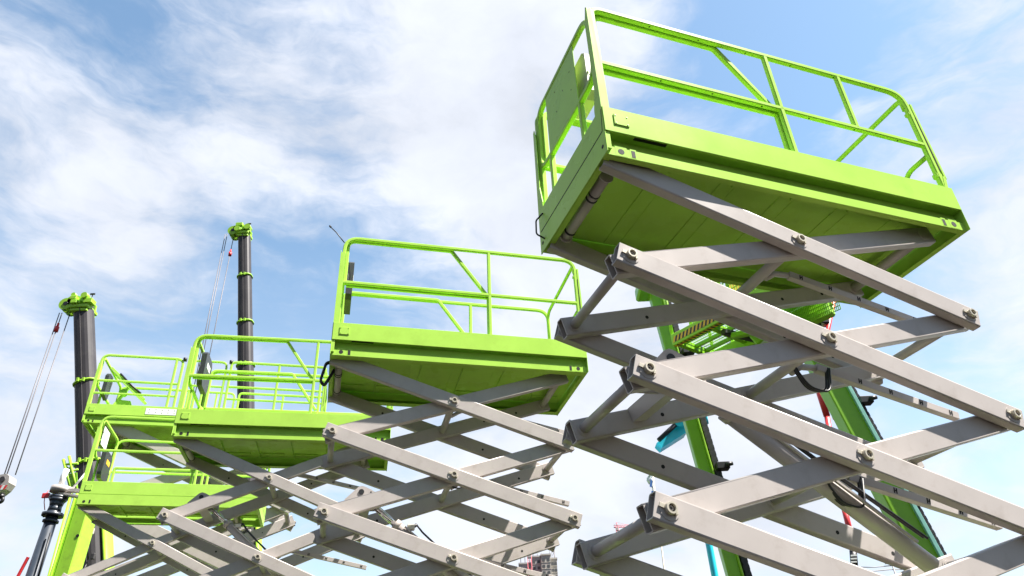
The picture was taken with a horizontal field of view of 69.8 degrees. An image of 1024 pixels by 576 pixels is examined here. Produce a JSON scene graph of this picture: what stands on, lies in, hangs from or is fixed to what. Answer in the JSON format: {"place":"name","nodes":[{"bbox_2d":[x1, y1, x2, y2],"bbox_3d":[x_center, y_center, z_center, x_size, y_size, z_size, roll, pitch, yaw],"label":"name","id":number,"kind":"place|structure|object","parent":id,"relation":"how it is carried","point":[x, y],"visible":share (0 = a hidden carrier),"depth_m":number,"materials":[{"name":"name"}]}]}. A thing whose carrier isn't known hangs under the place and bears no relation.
{"place":"outdoors","nodes":[
{"label":"outdoors","id":0,"kind":"place"},
{"bbox_2d":[49,498,94,575],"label":"green crane column","id":1,"kind":"structure","parent":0,"point":[72,549],"depth_m":17.07,"materials":[{"name":"metal"}]},
{"bbox_2d":[0,0,1023,575],"label":"sky","id":2,"kind":"structure","parent":0,"point":[134,134],"materials":[{"name":"blue"}]},
{"bbox_2d":[518,550,557,575],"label":"tower block","id":3,"kind":"structure","parent":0,"point":[545,563],"depth_m":384.18,"materials":[{"name":"grey concrete"}]},
{"label":"ground","id":4,"kind":"structure","parent":0,"visible":0},
{"bbox_2d":[16,468,83,575],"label":"concrete pump mast","id":5,"kind":"object","parent":4,"relation":"on","point":[60,495],"visible":0.93,"depth_m":19.93,"materials":[{"name":"grey metal"}]},
{"bbox_2d":[4,292,114,572],"bbox_3d":[-16.144,9.095,29.091,7.831,19.956,11.000,-3,-33,0],"label":"mobile crane","id":6,"kind":"object","parent":4,"relation":"on","point":[81,309],"visible":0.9,"depth_m":30.69,"materials":[{"name":"paint"}]},
{"bbox_2d":[0,474,15,503],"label":"hook block","id":7,"kind":"object","parent":6,"relation":"hanging from","point":[7,484],"depth_m":26.66,"materials":[{"name":"beige metal"}]},
{"bbox_2d":[47,455,78,575],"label":"lattice mast","id":8,"kind":"object","parent":4,"relation":"on","point":[72,478],"visible":0.6,"depth_m":24.63,"materials":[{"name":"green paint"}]},
{"bbox_2d":[62,416,270,575],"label":"scissor lift","id":9,"kind":"object","parent":4,"relation":"on","point":[118,509],"visible":0.62,"depth_m":11.93,"materials":[{"name":"paint"}]},
{"bbox_2d":[81,354,327,575],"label":"scissor lift","id":10,"kind":"object","parent":4,"relation":"on","point":[280,519],"visible":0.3,"depth_m":14.59,"materials":[{"name":"paint"}]},
{"bbox_2d":[190,222,261,550],"bbox_3d":[-12.761,8.626,36.426,6.931,28.416,11.000,-3,-33,0],"label":"mobile crane","id":11,"kind":"object","parent":4,"relation":"on","point":[241,232],"visible":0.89,"depth_m":39.71,"materials":[{"name":"paint"}]},
{"bbox_2d":[156,334,392,575],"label":"scissor lift","id":12,"kind":"object","parent":4,"relation":"on","point":[211,441],"visible":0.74,"depth_m":9.55,"materials":[{"name":"paint"}]},
{"bbox_2d":[313,225,588,575],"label":"scissor lift","id":13,"kind":"object","parent":4,"relation":"on","point":[489,379],"visible":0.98,"depth_m":7.64,"materials":[{"name":"paint"}]},
{"bbox_2d":[527,555,531,569],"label":"tower crane","id":14,"kind":"object","parent":4,"relation":"on","point":[529,557],"visible":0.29,"depth_m":378.91,"materials":[{"name":"red paint"}]},
{"bbox_2d":[614,522,626,531],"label":"tower crane","id":15,"kind":"object","parent":4,"relation":"on","point":[617,528],"visible":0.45,"depth_m":587.81,"materials":[{"name":"red paint"}]},
{"bbox_2d":[647,475,664,568],"bbox_3d":[2.188,4.866,9.876,0.141,4.927,0.120,-3,-33,0],"label":"pole","id":16,"kind":"object","parent":4,"relation":"on","point":[650,481],"visible":0.52,"depth_m":11.05,"materials":[{"name":"metal"}]},
{"bbox_2d":[655,417,718,575],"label":"teal loader crane","id":17,"kind":"object","parent":4,"relation":"on","point":[672,434],"visible":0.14,"depth_m":15.63,"materials":[{"name":"paint"}]},
{"bbox_2d":[635,288,751,575],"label":"telescopic boom","id":18,"kind":"object","parent":4,"relation":"on","point":[702,447],"visible":0.26,"depth_m":10.30,"materials":[{"name":"green paint"}]},
{"bbox_2d":[533,7,1023,575],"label":"scissor lift","id":19,"kind":"object","parent":4,"relation":"on","point":[685,219],"visible":1,"depth_m":4.48,"materials":[{"name":"paint"}]},
{"bbox_2d":[816,302,857,565],"bbox_3d":[6.213,4.066,12.663,1.209,8.982,0.200,-3,-33,0],"label":"red jib","id":20,"kind":"object","parent":4,"relation":"on","point":[826,416],"visible":0.32,"depth_m":13.70,"materials":[{"name":"paint"}]},
{"bbox_2d":[804,360,946,557],"bbox_3d":[5.079,3.401,8.963,1.811,6.241,0.480,-3,-33,0],"label":"telescopic boom","id":21,"kind":"object","parent":4,"relation":"on","point":[848,411],"visible":0.44,"depth_m":9.77,"materials":[{"name":"green paint"}]},
{"bbox_2d":[664,282,840,353],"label":"work platform","id":22,"kind":"structure","parent":21,"relation":"attached to","point":[687,336],"depth_m":8.87,"materials":[{"name":"green paint"}]},
{"bbox_2d":[862,565,900,573],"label":"tower crane","id":23,"kind":"object","parent":4,"relation":"on","point":[893,569],"visible":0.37,"depth_m":84.78,"materials":[{"name":"metal"}]}
]}

